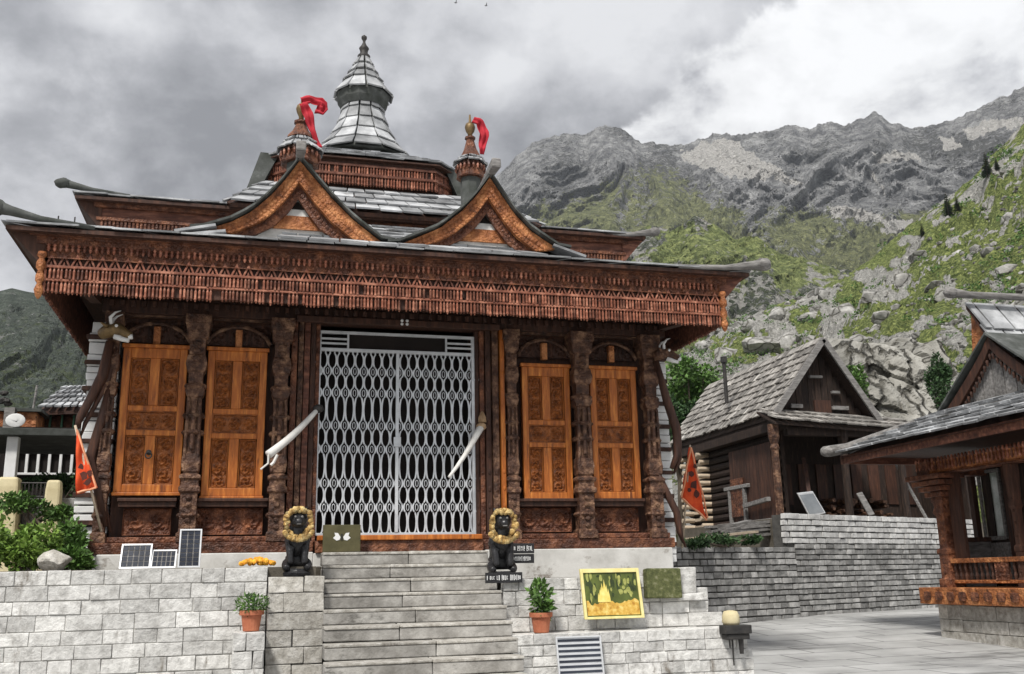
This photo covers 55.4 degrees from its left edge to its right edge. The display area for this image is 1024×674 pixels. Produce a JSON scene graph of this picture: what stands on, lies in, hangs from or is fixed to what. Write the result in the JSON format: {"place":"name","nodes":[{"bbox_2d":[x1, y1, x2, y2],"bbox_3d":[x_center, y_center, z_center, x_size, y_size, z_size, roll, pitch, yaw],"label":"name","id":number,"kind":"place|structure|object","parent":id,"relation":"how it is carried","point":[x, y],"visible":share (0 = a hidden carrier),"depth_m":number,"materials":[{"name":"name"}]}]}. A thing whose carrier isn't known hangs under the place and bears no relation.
{"place":"outdoors","nodes":[
{"label":"outdoors","id":0,"kind":"place"},
{"bbox_2d":[0,426,80,497],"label":"house","id":1,"kind":"structure","parent":0,"point":[32,465],"depth_m":16.53,"materials":[{"name":"white paint"}]},
{"bbox_2d":[17,454,74,474],"bbox_3d":[-7.838,2.046,16.554,1.149,0.587,0.055,3,-14,-15],"label":"railing","id":2,"kind":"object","parent":1,"relation":"in","point":[27,455],"depth_m":16.49,"materials":[{"name":"white paint"}]},
{"bbox_2d":[0,288,86,407],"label":"wooded hill","id":3,"kind":"structure","parent":0,"point":[40,348],"depth_m":378.03,"materials":[{"name":"green plant"}]},
{"bbox_2d":[0,566,499,673],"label":"terrace","id":4,"kind":"structure","parent":0,"point":[279,571],"depth_m":10.31,"materials":[{"name":"grey stone"}]},
{"bbox_2d":[0,477,21,570],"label":"gate post","id":5,"kind":"object","parent":4,"relation":"on","point":[8,484],"visible":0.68,"depth_m":12.18,"materials":[{"name":"beige paint"}]},
{"bbox_2d":[18,482,46,570],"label":"garden gate","id":6,"kind":"structure","parent":5,"relation":"attached to","point":[36,483],"depth_m":12.38,"materials":[{"name":"metal"}]},
{"bbox_2d":[0,509,22,568],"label":"shrub","id":7,"kind":"object","parent":4,"relation":"on","point":[6,536],"visible":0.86,"depth_m":10.10,"materials":[{"name":"green plant"}]},
{"bbox_2d":[0,408,49,426],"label":"ochre shed","id":8,"kind":"structure","parent":4,"relation":"on","point":[36,417],"depth_m":18.83,"materials":[{"name":"brown wood"}]},
{"bbox_2d":[2,518,64,570],"bbox_3d":[-5.026,2.194,10.286,0.595,0.604,0.743,3,-14,-15],"label":"shrub","id":9,"kind":"object","parent":4,"relation":"on","point":[30,549],"visible":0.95,"depth_m":10.12,"materials":[{"name":"green plant"}]},
{"bbox_2d":[32,385,37,407],"bbox_3d":[-9.726,2.862,19.567,0.086,3.857,0.048,3,-14,-15],"label":"bare pole","id":10,"kind":"object","parent":4,"relation":"on","point":[35,395],"visible":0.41,"depth_m":19.95,"materials":[{"name":"grey wood"}]},
{"bbox_2d":[0,490,76,527],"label":"shrub","id":11,"kind":"object","parent":4,"relation":"on","point":[15,502],"visible":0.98,"depth_m":11.68,"materials":[{"name":"green plant"}]},
{"bbox_2d":[0,428,81,476],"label":"canopy","id":12,"kind":"object","parent":4,"relation":"on","point":[15,443],"visible":0.44,"depth_m":13.95,"materials":[{"name":"stone"}]},
{"bbox_2d":[0,391,16,427],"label":"roof ornament","id":13,"kind":"object","parent":12,"relation":"on","point":[7,402],"visible":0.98,"depth_m":14.32,"materials":[{"name":"grey stone"}]},
{"bbox_2d":[5,413,25,427],"bbox_3d":[-7.213,1.259,14.198,0.271,0.280,0.137,3,-14,-15],"label":"satellite dish","id":14,"kind":"object","parent":12,"relation":"on","point":[15,420],"visible":0.93,"depth_m":14.17,"materials":[{"name":"white paint"}]},
{"bbox_2d":[20,469,75,497],"bbox_3d":[-6.706,2.366,14.554,2.319,0.845,1.104,-10,-16,31],"label":"creeper","id":15,"kind":"object","parent":4,"relation":"on","point":[68,481],"visible":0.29,"depth_m":14.90,"materials":[{"name":"green plant"}]},
{"bbox_2d":[36,480,62,570],"bbox_3d":[-5.821,2.403,12.318,0.224,1.178,0.224,3,-14,-15],"label":"gate post","id":16,"kind":"object","parent":4,"relation":"on","point":[54,491],"visible":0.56,"depth_m":12.34,"materials":[{"name":"beige paint"}]},
{"bbox_2d":[20,498,78,570],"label":"garden wall","id":17,"kind":"structure","parent":4,"relation":"on","point":[69,501],"depth_m":12.56,"materials":[{"name":"grey stone"}]},
{"bbox_2d":[37,549,71,570],"bbox_3d":[-4.705,2.307,10.011,0.319,0.252,0.286,-2,-14,4],"label":"garden boulder","id":18,"kind":"object","parent":4,"relation":"on","point":[53,560],"visible":0.91,"depth_m":9.93,"materials":[{"name":"stone"}]},
{"bbox_2d":[38,385,85,427],"bbox_3d":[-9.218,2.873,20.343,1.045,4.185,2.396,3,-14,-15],"label":"slate roofed house","id":19,"kind":"structure","parent":4,"relation":"on","point":[61,406],"depth_m":19.84,"materials":[{"name":"grey stone"}]},
{"bbox_2d":[50,516,97,569],"bbox_3d":[-4.734,2.239,10.519,0.547,0.633,0.634,3,-14,-15],"label":"shrub","id":20,"kind":"object","parent":4,"relation":"on","point":[75,543],"visible":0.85,"depth_m":10.49,"materials":[{"name":"green plant"}]},
{"bbox_2d":[119,544,152,568],"bbox_3d":[-3.907,2.277,10.149,0.303,0.253,0.178,3,-14,-15],"label":"solar panel","id":21,"kind":"object","parent":4,"relation":"on","point":[136,556],"visible":1,"depth_m":10.14,"materials":[{"name":"glass"}]},
{"bbox_2d":[150,549,177,567],"bbox_3d":[-3.640,2.319,10.211,0.249,0.190,0.178,3,-14,-15],"label":"solar panel","id":22,"kind":"object","parent":4,"relation":"on","point":[167,558],"visible":1,"depth_m":10.20,"materials":[{"name":"glass"}]},
{"bbox_2d":[177,529,201,567],"bbox_3d":[-3.400,2.230,10.309,0.224,0.400,0.119,3,-14,-15],"label":"solar panel","id":23,"kind":"object","parent":4,"relation":"on","point":[190,544],"visible":1,"depth_m":10.30,"materials":[{"name":"glass"}]},
{"bbox_2d":[239,556,275,565],"bbox_3d":[-2.706,2.384,10.380,0.387,0.100,0.180,3,-14,-15],"label":"marigold garland","id":24,"kind":"object","parent":4,"relation":"on","point":[260,561],"visible":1,"depth_m":10.32},
{"bbox_2d":[0,35,770,578],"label":"temple","id":25,"kind":"structure","parent":4,"relation":"on","point":[382,297],"depth_m":12.06,"materials":[{"name":"brown wood"}]},
{"bbox_2d":[74,425,102,531],"bbox_3d":[-4.674,1.550,10.755,0.388,1.176,0.123,3,-14,-15],"label":"flag","id":26,"kind":"object","parent":25,"relation":"attached to","point":[85,481],"visible":1,"depth_m":10.75,"materials":[{"name":"orange fabric"}]},
{"bbox_2d":[111,343,189,495],"bbox_3d":[-4.195,0.952,11.362,0.760,1.775,0.163,3,-14,-15],"label":"door panel","id":27,"kind":"structure","parent":25,"relation":"in","point":[149,447],"depth_m":11.37,"materials":[{"name":"brown wood"}]},
{"bbox_2d":[199,346,269,497],"bbox_3d":[-3.297,1.017,11.617,0.730,1.815,0.110,3,-14,-15],"label":"door panel","id":28,"kind":"structure","parent":25,"relation":"in","point":[234,424],"depth_m":11.60,"materials":[{"name":"brown wood"}]},
{"bbox_2d":[260,404,323,469],"bbox_3d":[-2.557,1.176,11.533,0.208,0.840,0.863,-11,-17,35],"label":"hanging horn","id":29,"kind":"object","parent":25,"relation":"hanging from","point":[275,449],"visible":1,"depth_m":11.43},
{"bbox_2d":[299,102,321,147],"bbox_3d":[-2.663,-2.802,12.922,0.321,0.661,0.072,3,-14,-15],"label":"red cloth","id":30,"kind":"object","parent":25,"relation":"hanging from","point":[307,112],"visible":1,"depth_m":12.93,"materials":[{"name":"red fabric"}]},
{"bbox_2d":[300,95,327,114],"bbox_3d":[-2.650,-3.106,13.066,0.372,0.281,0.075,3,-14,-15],"label":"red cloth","id":31,"kind":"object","parent":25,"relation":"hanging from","point":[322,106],"visible":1,"depth_m":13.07,"materials":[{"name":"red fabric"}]},
{"bbox_2d":[315,336,468,540],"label":"gate","id":32,"kind":"structure","parent":25,"relation":"in","point":[341,359],"depth_m":12.62,"materials":[{"name":"silver metal"}]},
{"bbox_2d":[448,411,486,477],"bbox_3d":[-0.521,1.327,12.082,0.205,0.874,0.702,-9,-16,29],"label":"hanging horn","id":33,"kind":"object","parent":25,"relation":"hanging from","point":[480,426],"visible":1,"depth_m":12.13,"materials":[{"name":"white"}]},
{"bbox_2d":[472,117,488,154],"bbox_3d":[-0.439,-2.803,13.557,0.237,0.562,0.075,3,-14,-15],"label":"red cloth","id":34,"kind":"object","parent":25,"relation":"hanging from","point":[483,132],"visible":1,"depth_m":13.57,"materials":[{"name":"red fabric"}]},
{"bbox_2d":[519,363,573,497],"bbox_3d":[0.446,1.230,12.578,0.690,1.795,0.110,3,-14,-15],"label":"door panel","id":35,"kind":"structure","parent":25,"relation":"in","point":[547,470],"depth_m":12.57,"materials":[{"name":"brown wood"}]},
{"bbox_2d":[589,365,641,497],"bbox_3d":[1.345,1.264,12.813,0.690,1.785,0.110,3,-14,-15],"label":"door panel","id":36,"kind":"structure","parent":25,"relation":"in","point":[612,389],"depth_m":12.81,"materials":[{"name":"brown wood"}]},
{"bbox_2d":[681,445,707,547],"bbox_3d":[2.655,2.324,14.302,0.434,1.507,0.124,3,-14,-15],"label":"flag","id":37,"kind":"object","parent":25,"relation":"attached to","point":[691,494],"visible":1,"depth_m":14.31,"materials":[{"name":"orange fabric"}]},
{"bbox_2d":[513,554,533,562],"bbox_3d":[0.103,2.581,11.371,0.316,0.104,0.034,3,-14,-15],"label":"text board","id":38,"kind":"object","parent":4,"relation":"on","point":[523,558],"visible":0.77,"depth_m":11.37,"materials":[{"name":"black metal"}]},
{"bbox_2d":[513,543,533,553],"bbox_3d":[0.098,2.468,11.398,0.328,0.115,0.034,3,-14,-15],"label":"text board","id":39,"kind":"object","parent":38,"relation":"on","point":[523,547],"visible":0.67,"depth_m":11.40,"materials":[{"name":"black metal"}]},
{"bbox_2d":[0,0,1023,292],"label":"sky","id":40,"kind":"structure","parent":0,"point":[183,99],"materials":[{"name":"grey"}]},
{"bbox_2d":[626,216,851,366],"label":"foothill","id":41,"kind":"structure","parent":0,"point":[698,240],"depth_m":414.54,"materials":[{"name":"green plant"}]},
{"bbox_2d":[496,87,1023,270],"bbox_3d":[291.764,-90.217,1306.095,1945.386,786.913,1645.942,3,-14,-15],"label":"mountain ridge","id":42,"kind":"structure","parent":0,"point":[851,196],"depth_m":1336.20,"materials":[{"name":"grey stone"}]},
{"bbox_2d":[675,518,987,546],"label":"terrace","id":43,"kind":"structure","parent":0,"point":[767,541],"depth_m":21.69,"materials":[{"name":"grey stone"}]},
{"bbox_2d":[667,388,696,528],"bbox_3d":[4.947,3.710,29.131,1.570,4.407,1.660,3,-14,-15],"label":"leafy tree","id":44,"kind":"object","parent":43,"relation":"on","point":[683,412],"visible":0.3,"depth_m":29.04,"materials":[{"name":"green plant"}]},
{"bbox_2d":[666,353,720,409],"bbox_3d":[5.753,3.380,30.555,2.179,5.693,2.217,3,-14,-15],"label":"leafy tree","id":45,"kind":"object","parent":43,"relation":"on","point":[690,383],"visible":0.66,"depth_m":30.47,"materials":[{"name":"green plant"}]},
{"bbox_2d":[685,520,770,539],"bbox_3d":[4.345,3.864,19.557,2.725,0.446,0.907,7,-16,-31],"label":"timber pile","id":46,"kind":"object","parent":43,"relation":"on","point":[743,527],"visible":0.76,"depth_m":19.89,"materials":[{"name":"grey wood"}]},
{"bbox_2d":[801,457,810,491],"bbox_3d":[6.868,3.514,22.619,0.090,1.516,0.687,-3,-14,7],"label":"leaning pole","id":47,"kind":"object","parent":43,"relation":"on","point":[805,471],"visible":0.64,"depth_m":22.82,"materials":[{"name":"brown wood"}]},
{"bbox_2d":[797,491,824,513],"bbox_3d":[6.460,3.670,21.175,0.641,0.643,0.184,3,-14,-15],"label":"solar panel","id":48,"kind":"object","parent":43,"relation":"on","point":[810,502],"visible":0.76,"depth_m":21.10,"materials":[{"name":"glass"}]},
{"bbox_2d":[669,337,971,528],"bbox_3d":[7.750,3.031,25.466,5.554,4.961,6.496,3,-14,-15],"label":"log hut","id":49,"kind":"object","parent":43,"relation":"on","point":[752,436],"visible":0.62,"depth_m":24.06,"materials":[{"name":"brown wood"}]},
{"bbox_2d":[730,478,743,517],"bbox_3d":[5.590,3.984,24.193,0.050,0.936,0.622,3,-14,-15],"label":"door","id":50,"kind":"structure","parent":49,"relation":"in","point":[736,495],"depth_m":24.17,"materials":[{"name":"red wood"}]},
{"bbox_2d":[818,498,892,516],"bbox_3d":[8.232,4.167,23.519,1.748,0.529,0.904,3,-14,-15],"label":"firewood stack","id":51,"kind":"object","parent":43,"relation":"on","point":[834,506],"visible":0.49,"depth_m":23.33,"materials":[{"name":"brown wood"}]},
{"bbox_2d":[856,492,873,515],"bbox_3d":[7.923,3.741,21.888,0.327,0.551,0.148,-13,-18,41],"label":"leaning plank","id":52,"kind":"object","parent":43,"relation":"on","point":[865,504],"visible":0.95,"depth_m":21.87,"materials":[{"name":"grey wood"}]},
{"bbox_2d":[666,124,1023,529],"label":"hillside","id":53,"kind":"structure","parent":0,"point":[900,246],"depth_m":172.75,"materials":[{"name":"green plant"}]},
{"bbox_2d":[697,340,706,352],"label":"granite boulder","id":54,"kind":"object","parent":53,"relation":"on","point":[702,343],"visible":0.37,"depth_m":212.82,"materials":[{"name":"grey stone"}]},
{"bbox_2d":[707,328,720,336],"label":"granite boulder","id":55,"kind":"object","parent":53,"relation":"on","point":[715,332],"visible":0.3,"depth_m":226.37,"materials":[{"name":"grey stone"}]},
{"bbox_2d":[714,347,736,364],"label":"granite boulder","id":56,"kind":"object","parent":53,"relation":"on","point":[719,352],"visible":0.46,"depth_m":184.65,"materials":[{"name":"grey stone"}]},
{"bbox_2d":[740,319,757,332],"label":"granite boulder","id":57,"kind":"object","parent":53,"relation":"on","point":[748,324],"visible":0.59,"depth_m":209.06,"materials":[{"name":"grey stone"}]},
{"bbox_2d":[741,336,780,355],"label":"granite boulder","id":58,"kind":"object","parent":53,"relation":"on","point":[756,344],"visible":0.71,"depth_m":175.05,"materials":[{"name":"grey stone"}]},
{"bbox_2d":[769,307,790,320],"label":"granite boulder","id":59,"kind":"object","parent":53,"relation":"on","point":[779,313],"visible":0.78,"depth_m":209.85,"materials":[{"name":"grey stone"}]},
{"bbox_2d":[778,332,795,350],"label":"granite boulder","id":60,"kind":"object","parent":53,"relation":"on","point":[785,340],"visible":0.48,"depth_m":180.43,"materials":[{"name":"grey stone"}]},
{"bbox_2d":[797,311,816,322],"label":"granite boulder","id":61,"kind":"object","parent":53,"relation":"on","point":[805,316],"visible":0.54,"depth_m":202.87,"materials":[{"name":"grey stone"}]},
{"bbox_2d":[818,290,831,299],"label":"granite boulder","id":62,"kind":"object","parent":53,"relation":"on","point":[822,294],"visible":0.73,"depth_m":213.16,"materials":[{"name":"grey stone"}]},
{"bbox_2d":[829,303,856,317],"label":"granite boulder","id":63,"kind":"object","parent":53,"relation":"on","point":[844,308],"visible":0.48,"depth_m":180.15,"materials":[{"name":"grey stone"}]},
{"bbox_2d":[665,144,1023,384],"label":"slope undergrowth","id":64,"kind":"object","parent":53,"relation":"on","point":[1005,151],"visible":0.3,"depth_m":173.34,"materials":[{"name":"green plant"}]},
{"bbox_2d":[666,167,1023,382],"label":"boulder scatter","id":65,"kind":"object","parent":53,"relation":"on","point":[1002,269],"visible":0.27,"depth_m":150.48,"materials":[{"name":"stone"}]},
{"bbox_2d":[846,363,869,396],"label":"leafy tree","id":66,"kind":"object","parent":53,"relation":"on","point":[855,372],"visible":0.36,"depth_m":41.84,"materials":[{"name":"green plant"}]},
{"bbox_2d":[849,334,868,342],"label":"granite boulder","id":67,"kind":"object","parent":53,"relation":"on","point":[860,338],"visible":0.53,"depth_m":142.16,"materials":[{"name":"grey stone"}]},
{"bbox_2d":[859,290,878,303],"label":"granite boulder","id":68,"kind":"object","parent":53,"relation":"on","point":[867,296],"visible":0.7,"depth_m":174.00,"materials":[{"name":"grey stone"}]},
{"bbox_2d":[871,310,890,324],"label":"granite boulder","id":69,"kind":"object","parent":53,"relation":"on","point":[878,317],"visible":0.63,"depth_m":150.85,"materials":[{"name":"grey stone"}]},
{"bbox_2d":[827,337,956,420],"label":"pale cliff","id":70,"kind":"structure","parent":53,"relation":"on","point":[894,369],"depth_m":46.99,"materials":[{"name":"grey stone"}]},
{"bbox_2d":[893,273,910,288],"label":"granite boulder","id":71,"kind":"object","parent":53,"relation":"on","point":[900,279],"visible":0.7,"depth_m":166.53,"materials":[{"name":"grey stone"}]},
{"bbox_2d":[907,250,926,262],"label":"granite boulder","id":72,"kind":"object","parent":53,"relation":"on","point":[913,256],"visible":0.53,"depth_m":175.02,"materials":[{"name":"grey stone"}]},
{"bbox_2d":[919,223,924,236],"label":"conifer","id":73,"kind":"object","parent":53,"relation":"on","point":[922,232],"visible":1,"depth_m":198.57,"materials":[{"name":"green plant"}]},
{"bbox_2d":[923,351,952,409],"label":"leafy tree","id":74,"kind":"object","parent":53,"relation":"on","point":[938,375],"visible":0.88,"depth_m":40.42,"materials":[{"name":"green plant"}]},
{"bbox_2d":[933,287,944,302],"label":"granite boulder","id":75,"kind":"object","parent":53,"relation":"on","point":[939,295],"visible":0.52,"depth_m":140.86,"materials":[{"name":"grey stone"}]},
{"bbox_2d":[942,192,953,216],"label":"conifer","id":76,"kind":"object","parent":53,"relation":"on","point":[947,208],"visible":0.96,"depth_m":200.40,"materials":[{"name":"green plant"}]},
{"bbox_2d":[953,197,961,211],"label":"conifer","id":77,"kind":"object","parent":53,"relation":"on","point":[957,207],"visible":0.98,"depth_m":199.76,"materials":[{"name":"green plant"}]},
{"bbox_2d":[981,153,994,178],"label":"conifer","id":78,"kind":"object","parent":53,"relation":"on","point":[986,167],"visible":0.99,"depth_m":200.00,"materials":[{"name":"green plant"}]},
{"bbox_2d":[994,159,999,169],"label":"conifer","id":79,"kind":"object","parent":53,"relation":"on","point":[996,167],"visible":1,"depth_m":200.09,"materials":[{"name":"green plant"}]},
{"bbox_2d":[739,607,1023,673],"bbox_3d":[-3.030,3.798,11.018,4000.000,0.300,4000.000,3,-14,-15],"label":"ground","id":80,"kind":"structure","parent":0,"point":[909,641],"depth_m":14.00,"materials":[{"name":"grey concrete"}]},
{"bbox_2d":[0,567,267,673],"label":"retaining wall","id":81,"kind":"structure","parent":80,"relation":"on","point":[160,621],"depth_m":9.75,"materials":[{"name":"stone"}]},
{"bbox_2d":[231,630,264,673],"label":"pot pedestal","id":82,"kind":"object","parent":80,"relation":"on","point":[248,652],"visible":1,"depth_m":9.44,"materials":[{"name":"stone"}]},
{"bbox_2d":[234,592,270,630],"bbox_3d":[-2.610,2.747,9.799,0.381,0.392,0.356,3,-14,-15],"label":"flowerpot","id":83,"kind":"object","parent":82,"relation":"on","point":[251,619],"visible":1,"depth_m":9.73,"materials":[{"name":"ceramic"}]},
{"bbox_2d":[264,576,324,673],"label":"gate pier","id":84,"kind":"structure","parent":80,"relation":"on","point":[294,625],"depth_m":9.85,"materials":[{"name":"stone"}]},
{"bbox_2d":[282,507,311,576],"bbox_3d":[-2.299,2.191,10.464,0.325,0.727,0.393,3,-14,-15],"label":"guardian statue","id":85,"kind":"object","parent":84,"relation":"on","point":[297,554],"visible":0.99,"depth_m":10.38,"materials":[{"name":"black stone"}]},
{"bbox_2d":[282,506,314,541],"bbox_3d":[-2.269,1.992,10.390,0.340,0.382,0.108,3,-14,-15],"label":"garland","id":86,"kind":"object","parent":85,"relation":"attached to","point":[305,535],"visible":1,"depth_m":10.36,"materials":[{"name":"gold plant"}]},
{"bbox_2d":[320,550,526,673],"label":"staircase","id":87,"kind":"structure","parent":80,"relation":"on","point":[418,612],"depth_m":10.00,"materials":[{"name":"stone"}]},
{"bbox_2d":[322,525,360,551],"bbox_3d":[-1.959,2.316,11.229,0.428,0.306,0.047,3,-14,-15],"label":"plaque","id":88,"kind":"object","parent":87,"relation":"on","point":[341,538],"visible":0.99,"depth_m":11.21,"materials":[{"name":"green metal"}]},
{"bbox_2d":[487,508,516,572],"bbox_3d":[-0.125,2.338,11.067,0.350,0.783,0.423,3,-14,-15],"label":"guardian statue","id":89,"kind":"object","parent":87,"relation":"on","point":[500,557],"visible":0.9,"depth_m":10.99,"materials":[{"name":"black stone"}]},
{"bbox_2d":[488,508,519,543],"bbox_3d":[-0.095,2.126,10.985,0.372,0.407,0.122,3,-14,-15],"label":"garland","id":90,"kind":"object","parent":89,"relation":"attached to","point":[510,537],"visible":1,"depth_m":10.95,"materials":[{"name":"gold plant"}]},
{"bbox_2d":[500,567,722,636],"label":"stepped wall","id":91,"kind":"structure","parent":80,"relation":"on","point":[685,610],"depth_m":11.00,"materials":[{"name":"stone"}]},
{"bbox_2d":[485,572,522,582],"bbox_3d":[-0.090,2.657,10.777,0.421,0.113,0.034,3,-14,-15],"label":"text board","id":92,"kind":"object","parent":91,"relation":"attached to","point":[507,577],"visible":1,"depth_m":10.77,"materials":[{"name":"black metal"}]},
{"bbox_2d":[579,568,644,619],"bbox_3d":[1.116,2.868,10.925,0.702,0.542,0.158,3,-14,-15],"label":"framed picture","id":93,"kind":"object","parent":91,"relation":"attached to","point":[611,593],"visible":1,"depth_m":10.92,"materials":[{"name":"paper"}]},
{"bbox_2d":[643,568,681,597],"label":"mossy slab","id":94,"kind":"structure","parent":91,"relation":"on","point":[661,582],"depth_m":11.14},
{"bbox_2d":[505,626,753,673],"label":"bench wall","id":95,"kind":"structure","parent":80,"relation":"on","point":[694,650],"depth_m":10.68,"materials":[{"name":"stone"}]},
{"bbox_2d":[524,576,557,632],"bbox_3d":[0.330,2.910,10.630,0.369,0.592,0.356,3,-14,-15],"label":"flowerpot","id":96,"kind":"object","parent":95,"relation":"on","point":[541,615],"visible":1,"depth_m":10.57,"materials":[{"name":"ceramic"}]},
{"bbox_2d":[555,635,604,673],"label":"vent grille","id":97,"kind":"object","parent":95,"relation":"attached to","point":[579,654],"visible":1,"depth_m":10.34,"materials":[{"name":"metal"}]},
{"bbox_2d":[719,624,751,665],"bbox_3d":[2.490,3.416,10.827,0.315,0.428,0.175,3,-14,-15],"label":"iron shelf","id":98,"kind":"object","parent":95,"relation":"attached to","point":[740,633],"visible":0.99,"depth_m":10.79,"materials":[{"name":"black metal"}]},
{"bbox_2d":[722,610,739,624],"bbox_3d":[2.448,3.137,10.920,0.196,0.155,0.198,3,-14,-15],"label":"lamp","id":99,"kind":"object","parent":98,"relation":"on","point":[730,617],"visible":1,"depth_m":10.85,"materials":[{"name":"beige glass"}]},
{"bbox_2d":[673,513,973,622],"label":"brick wall","id":100,"kind":"structure","parent":80,"relation":"on","point":[806,565],"depth_m":19.75,"materials":[{"name":"grey stone"}]},
{"bbox_2d":[681,532,762,550],"bbox_3d":[3.884,3.790,18.113,2.201,0.371,0.666,11,-18,-40],"label":"shrub","id":101,"kind":"object","parent":100,"relation":"on","point":[717,539],"visible":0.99,"depth_m":17.99,"materials":[{"name":"green plant"}]},
{"bbox_2d":[895,465,927,517],"bbox_3d":[9.503,3.629,23.304,0.090,1.516,0.707,11,-18,-40],"label":"leaning pole","id":102,"kind":"object","parent":100,"relation":"on","point":[917,502],"visible":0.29,"depth_m":23.12,"materials":[{"name":"grey wood"}]},
{"bbox_2d":[820,287,1023,648],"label":"pavilion","id":103,"kind":"structure","parent":80,"relation":"on","point":[971,428],"depth_m":15.23,"materials":[{"name":"wood"}]},
{"bbox_2d":[976,468,1008,539],"bbox_3d":[7.738,2.698,15.710,0.070,1.117,0.499,3,-14,-15],"label":"window","id":104,"kind":"structure","parent":103,"relation":"in","point":[995,479],"depth_m":15.64,"materials":[{"name":"grey glass"}]}
]}

